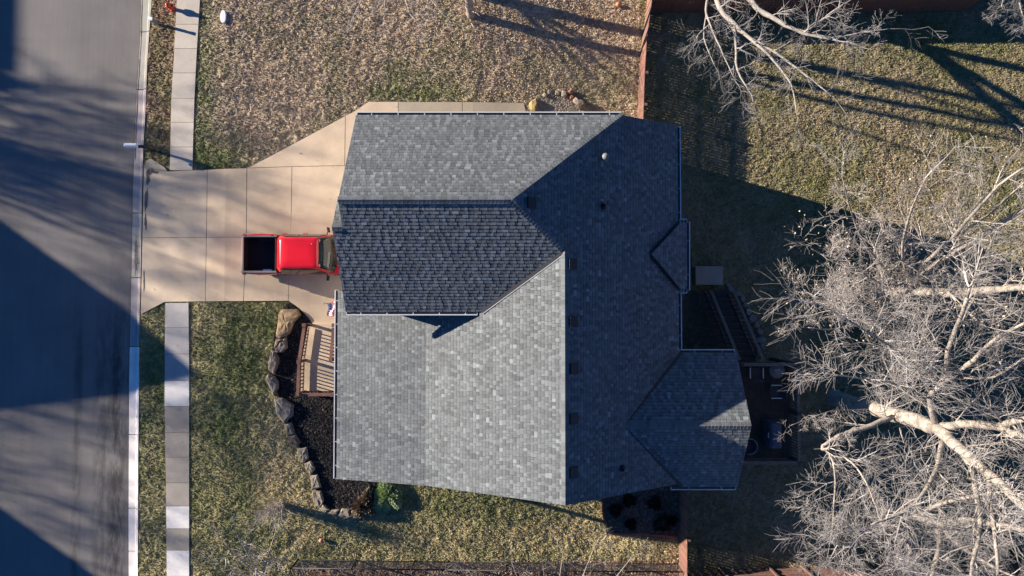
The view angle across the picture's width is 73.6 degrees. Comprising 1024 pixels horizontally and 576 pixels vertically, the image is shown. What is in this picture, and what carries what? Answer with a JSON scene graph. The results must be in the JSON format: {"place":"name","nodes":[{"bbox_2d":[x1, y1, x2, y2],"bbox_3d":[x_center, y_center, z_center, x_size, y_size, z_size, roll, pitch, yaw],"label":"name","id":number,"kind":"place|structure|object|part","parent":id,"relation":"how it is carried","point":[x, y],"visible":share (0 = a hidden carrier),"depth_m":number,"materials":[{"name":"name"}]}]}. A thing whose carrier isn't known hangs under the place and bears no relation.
{"place":"outdoors","nodes":[
{"label":"outdoors","id":0,"kind":"place"},
{"bbox_2d":[0,0,139,575],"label":"road","id":1,"kind":"structure","parent":0,"point":[68,74],"depth_m":35.02,"materials":[{"name":"grey asphalt"}]},
{"bbox_2d":[128,26,139,465],"bbox_3d":[-19.392,-0.548,35.026,0.242,0.012,32.758,0,88,0],"label":"gutter joint","id":2,"kind":"object","parent":1,"relation":"on","point":[130,282],"visible":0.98,"depth_m":34.99,"materials":[{"name":"grey concrete"}]},
{"bbox_2d":[133,0,140,158],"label":"road crack","id":3,"kind":"object","parent":1,"relation":"on","point":[136,83],"visible":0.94,"depth_m":35.27,"materials":[{"name":"black asphalt"}]},
{"bbox_2d":[165,0,199,575],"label":"sidewalk","id":4,"kind":"structure","parent":0,"point":[177,402],"depth_m":34.61,"materials":[{"name":"concrete"}]},
{"bbox_2d":[272,302,377,512],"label":"mulch ground","id":5,"kind":"structure","parent":0,"point":[310,448],"depth_m":34.36,"materials":[{"name":"brown plant"}]},
{"bbox_2d":[266,373,278,395],"bbox_3d":[-11.922,4.819,34.300,0.495,0.452,1.177,-20,88,-1],"label":"edging stone","id":6,"kind":"object","parent":5,"relation":"on","point":[273,382],"visible":1,"depth_m":34.14,"materials":[{"name":"grey stone"}]},
{"bbox_2d":[268,350,279,373],"bbox_3d":[-11.932,3.723,34.332,0.497,0.449,1.158,12,88,0],"label":"edging stone","id":7,"kind":"object","parent":5,"relation":"on","point":[274,361],"visible":0.99,"depth_m":34.17,"materials":[{"name":"grey stone"}]},
{"bbox_2d":[274,337,281,348],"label":"edging stone","id":8,"kind":"object","parent":5,"relation":"on","point":[277,341],"visible":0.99,"depth_m":34.19,"materials":[{"name":"grey stone"}]},
{"bbox_2d":[275,336,287,352],"bbox_3d":[-11.468,2.897,34.358,0.458,0.446,0.955,30,89,1],"label":"edging stone","id":9,"kind":"object","parent":5,"relation":"on","point":[282,346],"visible":1,"depth_m":34.20,"materials":[{"name":"grey stone"}]},
{"bbox_2d":[274,397,293,423],"bbox_3d":[-11.394,6.138,34.257,0.978,0.461,1.323,0,88,0],"label":"edging stone","id":10,"kind":"object","parent":5,"relation":"on","point":[284,407],"visible":1,"depth_m":34.10,"materials":[{"name":"grey stone"}]},
{"bbox_2d":[276,309,300,337],"bbox_3d":[-11.230,1.783,34.385,1.206,0.456,1.475,0,88,0],"label":"edging stone","id":11,"kind":"object","parent":5,"relation":"on","point":[287,318],"visible":1,"depth_m":34.23,"materials":[{"name":"beige stone"}]},
{"bbox_2d":[285,422,295,435],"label":"edging stone","id":12,"kind":"object","parent":5,"relation":"on","point":[289,428],"visible":1,"depth_m":34.16,"materials":[{"name":"grey stone"}]},
{"bbox_2d":[287,435,300,447],"bbox_3d":[-10.882,7.636,34.282,0.471,0.324,0.713,-35,89,-1],"label":"edging stone","id":13,"kind":"object","parent":5,"relation":"on","point":[294,440],"visible":1,"depth_m":34.15,"materials":[{"name":"grey stone"}]},
{"bbox_2d":[297,447,308,462],"bbox_3d":[-10.457,8.365,34.259,0.529,0.328,0.762,-11,88,0],"label":"edging stone","id":14,"kind":"object","parent":5,"relation":"on","point":[302,454],"visible":1,"depth_m":34.13,"materials":[{"name":"grey stone"}]},
{"bbox_2d":[305,461,315,473],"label":"edging stone","id":15,"kind":"object","parent":5,"relation":"on","point":[310,468],"visible":1,"depth_m":34.11,"materials":[{"name":"grey stone"}]},
{"bbox_2d":[310,474,320,489],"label":"edging stone","id":16,"kind":"object","parent":5,"relation":"on","point":[315,482],"visible":1,"depth_m":34.09,"materials":[{"name":"grey stone"}]},
{"bbox_2d":[312,490,323,506],"bbox_3d":[-9.664,10.517,34.199,0.577,0.324,0.850,0,88,0],"label":"edging stone","id":17,"kind":"object","parent":5,"relation":"on","point":[318,499],"visible":1,"depth_m":34.07,"materials":[{"name":"grey stone"}]},
{"bbox_2d":[319,504,329,512],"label":"edging stone","id":18,"kind":"object","parent":5,"relation":"on","point":[324,508],"visible":1,"depth_m":34.06,"materials":[{"name":"grey stone"}]},
{"bbox_2d":[327,509,338,514],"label":"edging stone","id":19,"kind":"object","parent":5,"relation":"on","point":[333,511],"visible":1,"depth_m":34.05,"materials":[{"name":"grey stone"}]},
{"bbox_2d":[338,508,350,518],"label":"edging stone","id":20,"kind":"object","parent":5,"relation":"on","point":[344,513],"visible":0.98,"depth_m":34.05,"materials":[{"name":"grey stone"}]},
{"bbox_2d":[349,495,376,518],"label":"ornamental grass","id":21,"kind":"object","parent":5,"relation":"on","point":[357,507],"depth_m":33.86,"materials":[{"name":"brown plant"}]},
{"bbox_2d":[361,484,373,511],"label":"ornamental grass","id":22,"kind":"object","parent":5,"relation":"on","point":[367,497],"depth_m":33.93,"materials":[{"name":"brown plant"}]},
{"bbox_2d":[373,482,402,510],"bbox_3d":[-6.223,10.198,34.069,1.593,0.568,1.969,0,88,0],"label":"shrub","id":23,"kind":"object","parent":5,"relation":"on","point":[387,496],"visible":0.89,"depth_m":34.02,"materials":[{"name":"green plant"}]},
{"bbox_2d":[141,102,525,323],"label":"driveway","id":24,"kind":"structure","parent":0,"point":[179,269],"depth_m":34.68,"materials":[{"name":"concrete"}]},
{"bbox_2d":[134,168,158,289],"bbox_3d":[-18.784,-2.938,34.939,0.859,0.131,6.408,7,88,0],"label":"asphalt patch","id":25,"kind":"object","parent":24,"relation":"on","point":[149,172],"visible":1,"depth_m":34.97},
{"bbox_2d":[241,227,339,280],"bbox_3d":[-10.310,-1.650,33.549,5.970,2.025,2.600,0,88,0],"label":"pickup truck","id":26,"kind":"object","parent":24,"relation":"on","point":[286,254],"visible":0.77,"depth_m":33.17,"materials":[{"name":"red paint"}]},
{"bbox_3d":[-10.758,-0.781,33.114,1.105,0.561,0.181,0,88,0],"label":"side window","id":27,"kind":"part","parent":26,"relation":"part of","materials":[{"name":"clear glass"}]},
{"bbox_3d":[-10.758,-2.543,33.164,1.105,0.561,0.181,0,88,0],"label":"side window","id":28,"kind":"part","parent":26,"relation":"part of","materials":[{"name":"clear glass"}]},
{"bbox_3d":[-9.734,-0.781,33.114,1.513,0.561,0.181,0,88,0],"label":"side window","id":29,"kind":"part","parent":26,"relation":"part of","materials":[{"name":"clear glass"}]},
{"bbox_3d":[-9.734,-2.543,33.164,1.513,0.561,0.181,0,88,0],"label":"side window","id":30,"kind":"part","parent":26,"relation":"part of","materials":[{"name":"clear glass"}]},
{"bbox_2d":[137,0,1023,575],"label":"grass","id":31,"kind":"structure","parent":0,"point":[601,96],"depth_m":34.93,"materials":[{"name":"plant"}]},
{"bbox_2d":[124,142,153,151],"bbox_3d":[-18.727,-7.063,34.456,0.905,1.293,0.246,0,88,0],"label":"mailbox","id":32,"kind":"object","parent":31,"relation":"on","point":[131,145],"visible":1,"depth_m":33.91,"materials":[{"name":"white metal"}]},
{"bbox_2d":[148,16,159,25],"bbox_3d":[-18.219,-13.569,34.865,0.230,0.775,0.170,17,88,0],"label":"utility pedestal","id":33,"kind":"object","parent":31,"relation":"on","point":[152,20],"visible":1,"depth_m":34.72,"materials":[{"name":"white paint"}]},
{"bbox_2d":[165,2,175,11],"bbox_3d":[-17.427,-14.346,34.868,0.390,0.690,0.360,-17,88,0],"label":"fire hydrant","id":34,"kind":"object","parent":31,"relation":"on","point":[171,7],"visible":1,"depth_m":34.80,"materials":[{"name":"red metal"}]},
{"bbox_2d":[221,10,226,22],"bbox_3d":[-14.711,-13.830,34.925,0.280,0.110,0.654,0,88,0],"label":"meter lid","id":35,"kind":"object","parent":31,"relation":"on","point":[223,16],"visible":1,"depth_m":34.87,"materials":[{"name":"white paint"}]},
{"bbox_2d":[195,509,289,575],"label":"tree","id":36,"kind":"object","parent":31,"relation":"on","point":[256,572],"visible":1,"depth_m":30.68,"materials":[{"name":"grey plant"}]},
{"bbox_2d":[237,494,290,538],"bbox_3d":[-11.708,10.806,32.895,2.606,2.786,1.839,0,88,0],"label":"bare shrub","id":37,"kind":"object","parent":31,"relation":"on","point":[276,507],"visible":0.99,"depth_m":32.98,"materials":[{"name":"grey plant"}]},
{"bbox_2d":[277,537,348,575],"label":"tree","id":38,"kind":"object","parent":31,"relation":"on","point":[304,563],"visible":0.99,"depth_m":31.48,"materials":[{"name":"grey plant"}]},
{"bbox_2d":[341,0,458,42],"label":"bare tree","id":39,"kind":"object","parent":31,"relation":"on","point":[408,10],"visible":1,"depth_m":32.12,"materials":[{"name":"grey plant"}]},
{"bbox_2d":[465,0,479,28],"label":"bare tree","id":40,"kind":"object","parent":31,"relation":"on","point":[470,13],"visible":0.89,"depth_m":34.33,"materials":[{"name":"grey plant"}]},
{"bbox_2d":[288,559,682,575],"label":"chain link fence","id":41,"kind":"object","parent":31,"relation":"on","point":[457,569],"visible":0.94,"depth_m":33.59,"materials":[{"name":"metal"}]},
{"bbox_2d":[423,527,649,575],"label":"tree","id":42,"kind":"object","parent":31,"relation":"on","point":[549,561],"visible":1,"depth_m":30.73,"materials":[{"name":"grey plant"}]},
{"bbox_2d":[332,112,750,505],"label":"house","id":43,"kind":"structure","parent":31,"relation":"on","point":[508,312],"depth_m":28.35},
{"bbox_2d":[295,323,333,396],"bbox_3d":[-7.841,3.511,33.900,5.441,1.385,3.552,0,88,0],"label":"front porch","id":44,"kind":"object","parent":43,"relation":"attached to","point":[316,361],"visible":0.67,"depth_m":34.27,"materials":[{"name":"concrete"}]},
{"bbox_2d":[324,300,334,316],"bbox_3d":[-8.436,0.931,32.548,1.092,0.652,0.884,0,88,0],"label":"flag","id":45,"kind":"object","parent":43,"relation":"attached to","point":[331,310],"visible":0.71,"depth_m":32.58,"materials":[{"name":"multicoloured fabric"}]},
{"bbox_2d":[528,92,586,111],"bbox_3d":[2.338,-9.500,35.169,3.235,0.216,1.195,0,88,0],"label":"gravel bed","id":46,"kind":"object","parent":31,"relation":"on","point":[555,104],"visible":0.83,"depth_m":35.16,"materials":[{"name":"gravel"}]},
{"bbox_2d":[529,98,537,111],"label":"boulder","id":47,"kind":"object","parent":46,"relation":"on","point":[533,105],"visible":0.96,"depth_m":34.92,"materials":[{"name":"yellow stone"}]},
{"bbox_2d":[561,90,566,97],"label":"garden stone","id":48,"kind":"object","parent":46,"relation":"on","point":[563,94],"visible":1,"depth_m":35.00,"materials":[{"name":"beige stone"}]},
{"bbox_2d":[576,99,586,108],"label":"garden stone","id":49,"kind":"object","parent":46,"relation":"on","point":[581,104],"visible":1,"depth_m":35.00,"materials":[{"name":"beige stone"}]},
{"bbox_2d":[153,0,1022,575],"bbox_3d":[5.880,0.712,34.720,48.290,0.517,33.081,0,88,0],"label":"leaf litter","id":50,"kind":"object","parent":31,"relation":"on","point":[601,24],"visible":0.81,"depth_m":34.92,"materials":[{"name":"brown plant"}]},
{"bbox_2d":[601,498,676,537],"bbox_3d":[6.142,12.186,34.614,4.298,0.100,1.375,27,89,1],"label":"bed edging","id":51,"kind":"object","parent":31,"relation":"on","point":[647,534],"visible":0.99,"depth_m":34.56,"materials":[{"name":"brick"}]},
{"bbox_2d":[637,0,654,118],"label":"timber fence","id":52,"kind":"object","parent":31,"relation":"on","point":[643,72],"visible":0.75,"depth_m":34.28,"materials":[{"name":"brown wood"}]},
{"bbox_2d":[679,490,690,575],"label":"timber fence","id":53,"kind":"object","parent":31,"relation":"on","point":[684,539],"visible":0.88,"depth_m":33.71,"materials":[{"name":"brown wood"}]},
{"bbox_2d":[694,266,722,284],"bbox_3d":[9.927,-0.619,34.732,1.376,0.600,0.934,0,88,0],"label":"landing","id":54,"kind":"object","parent":31,"relation":"on","point":[708,275],"visible":1,"depth_m":34.43,"materials":[{"name":"concrete"}]},
{"bbox_2d":[726,284,734,293],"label":"edging rock","id":55,"kind":"object","parent":31,"relation":"on","point":[730,288],"visible":0.81,"depth_m":34.81,"materials":[{"name":"grey stone"}]},
{"bbox_2d":[739,294,744,301],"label":"edging rock","id":56,"kind":"object","parent":31,"relation":"on","point":[742,298],"visible":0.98,"depth_m":34.80,"materials":[{"name":"grey stone"}]},
{"bbox_2d":[742,301,748,307],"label":"edging rock","id":57,"kind":"object","parent":31,"relation":"on","point":[745,304],"visible":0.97,"depth_m":34.80,"materials":[{"name":"grey stone"}]},
{"bbox_2d":[745,307,750,315],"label":"edging rock","id":58,"kind":"object","parent":31,"relation":"on","point":[748,312],"visible":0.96,"depth_m":34.78,"materials":[{"name":"grey stone"}]},
{"bbox_2d":[748,315,755,322],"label":"edging rock","id":59,"kind":"object","parent":31,"relation":"on","point":[751,318],"visible":0.97,"depth_m":34.78,"materials":[{"name":"grey stone"}]},
{"bbox_2d":[752,322,759,327],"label":"edging rock","id":60,"kind":"object","parent":31,"relation":"on","point":[756,325],"visible":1,"depth_m":34.78,"materials":[{"name":"grey stone"}]},
{"bbox_2d":[756,328,762,334],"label":"edging rock","id":61,"kind":"object","parent":31,"relation":"on","point":[759,331],"visible":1,"depth_m":34.75,"materials":[{"name":"grey stone"}]},
{"bbox_2d":[756,336,764,342],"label":"edging rock","id":62,"kind":"object","parent":31,"relation":"on","point":[761,339],"visible":0.86,"depth_m":34.74,"materials":[{"name":"grey stone"}]},
{"bbox_2d":[759,343,765,349],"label":"edging rock","id":63,"kind":"object","parent":31,"relation":"on","point":[762,346],"visible":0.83,"depth_m":34.73,"materials":[{"name":"grey stone"}]},
{"bbox_2d":[739,358,800,464],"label":"deck","id":64,"kind":"structure","parent":31,"relation":"on","point":[761,405],"depth_m":32.43,"materials":[{"name":"brown wood"}]},
{"bbox_2d":[697,290,764,362],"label":"back stairs","id":65,"kind":"structure","parent":64,"relation":"attached to","point":[723,327],"depth_m":33.27,"materials":[{"name":"brown wood"}]},
{"bbox_2d":[746,367,764,381],"bbox_3d":[11.388,4.031,32.021,0.645,0.954,0.625,0,88,0],"label":"patio chair","id":66,"kind":"object","parent":64,"relation":"on","point":[755,375],"visible":1,"depth_m":32.05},
{"bbox_2d":[762,419,781,447],"bbox_3d":[12.090,6.785,31.858,0.654,1.080,1.260,0,88,0],"label":"grill","id":67,"kind":"object","parent":64,"relation":"on","point":[771,430],"visible":0.96,"depth_m":31.41,"materials":[{"name":"metal"}]},
{"bbox_2d":[766,366,784,377],"bbox_3d":[12.297,3.842,32.140,0.720,0.734,0.720,0,88,0],"label":"patio table","id":68,"kind":"object","parent":64,"relation":"on","point":[775,374],"visible":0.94,"depth_m":31.77,"materials":[{"name":"grey glass"}]},
{"bbox_2d":[767,384,786,398],"bbox_3d":[12.365,4.829,31.998,0.625,0.954,0.645,0,88,0],"label":"patio chair","id":69,"kind":"object","parent":64,"relation":"on","point":[774,389],"visible":1,"depth_m":32.03,"materials":[{"name":"black"}]},
{"bbox_2d":[675,0,945,157],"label":"bare tree","id":70,"kind":"object","parent":31,"relation":"on","point":[757,9],"visible":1,"depth_m":27.84,"materials":[{"name":"grey plant"}]},
{"bbox_2d":[645,0,978,12],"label":"timber fence","id":71,"kind":"object","parent":31,"relation":"on","point":[771,6],"visible":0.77,"depth_m":34.66,"materials":[{"name":"brown wood"}]},
{"bbox_2d":[816,365,823,371],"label":"edging rock","id":72,"kind":"object","parent":31,"relation":"on","point":[818,367],"visible":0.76,"depth_m":34.70,"materials":[{"name":"grey stone"}]},
{"bbox_2d":[688,560,1023,575],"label":"timber fence","id":73,"kind":"object","parent":31,"relation":"on","point":[768,571],"visible":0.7,"depth_m":34.02,"materials":[{"name":"brown wood"}]},
{"bbox_2d":[746,225,1023,575],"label":"bare tree","id":74,"kind":"object","parent":31,"relation":"on","point":[885,413],"visible":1,"depth_m":23.36,"materials":[{"name":"grey plant"}]},
{"bbox_2d":[764,454,1023,575],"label":"bare tree","id":75,"kind":"object","parent":31,"relation":"on","point":[957,543],"visible":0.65,"depth_m":28.39,"materials":[{"name":"grey plant"}]},
{"bbox_2d":[770,121,1023,369],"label":"bare tree","id":76,"kind":"object","parent":31,"relation":"on","point":[875,294],"visible":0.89,"depth_m":24.69,"materials":[{"name":"grey plant"}]},
{"bbox_2d":[982,0,1023,40],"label":"bare tree","id":77,"kind":"object","parent":31,"relation":"on","point":[1018,2],"visible":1,"depth_m":30.13,"materials":[{"name":"grey plant"}]},
{"bbox_2d":[603,484,678,536],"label":"side bed ground","id":78,"kind":"structure","parent":0,"point":[639,512],"depth_m":34.68,"materials":[{"name":"brown plant"}]},
{"bbox_2d":[607,503,622,518],"bbox_3d":[5.228,11.193,34.437,0.792,0.569,0.790,-43,89,-1],"label":"shrub","id":79,"kind":"object","parent":78,"relation":"on","point":[618,510],"visible":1,"depth_m":34.48,"materials":[{"name":"green plant"}]},
{"bbox_2d":[624,517,635,531],"bbox_3d":[5.982,11.955,34.422,0.683,0.551,0.679,-17,88,0],"label":"shrub","id":80,"kind":"object","parent":78,"relation":"on","point":[630,526],"visible":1,"depth_m":34.46,"materials":[{"name":"green plant"}]},
{"bbox_2d":[623,494,637,507],"bbox_3d":[5.909,10.764,34.472,0.787,0.566,0.812,22,88,1],"label":"shrub","id":81,"kind":"object","parent":78,"relation":"on","point":[627,500],"visible":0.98,"depth_m":34.47,"materials":[{"name":"green plant"}]},
{"bbox_2d":[646,495,662,510],"bbox_3d":[7.166,10.878,34.431,0.817,0.600,0.845,-14,88,0],"label":"shrub","id":82,"kind":"object","parent":78,"relation":"on","point":[658,507],"visible":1,"depth_m":34.48,"materials":[{"name":"green plant"}]},
{"bbox_2d":[652,513,672,532],"bbox_3d":[7.584,11.861,34.420,1.069,0.570,1.059,0,88,0],"label":"shrub","id":83,"kind":"object","parent":78,"relation":"on","point":[665,527],"visible":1,"depth_m":34.47,"materials":[{"name":"green plant"}]},
{"bbox_2d":[667,515,677,526],"bbox_3d":[8.078,11.730,34.428,0.561,0.550,0.552,38,89,1],"label":"shrub","id":84,"kind":"object","parent":78,"relation":"on","point":[673,520],"visible":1,"depth_m":34.44,"materials":[{"name":"green plant"}]},
{"bbox_2d":[682,289,757,357],"bbox_3d":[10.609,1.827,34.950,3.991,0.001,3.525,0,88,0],"label":"pergola","id":85,"kind":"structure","parent":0,"point":[691,321],"depth_m":34.95,"materials":[{"name":"brown wood"}]},
{"bbox_2d":[745,438,757,454],"bbox_3d":[11.004,7.348,32.027,0.754,0.750,0.779,0,88,0],"label":"round chair","id":86,"kind":"object","parent":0,"point":[752,447],"visible":0.56,"depth_m":31.92,"materials":[{"name":"grey plastic"}]},
{"label":"ground","id":87,"kind":"structure","parent":0,"visible":0},
{"bbox_2d":[128,0,151,575],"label":"kerb","id":88,"kind":"structure","parent":87,"relation":"on","point":[133,478],"depth_m":34.95,"materials":[{"name":"concrete"}]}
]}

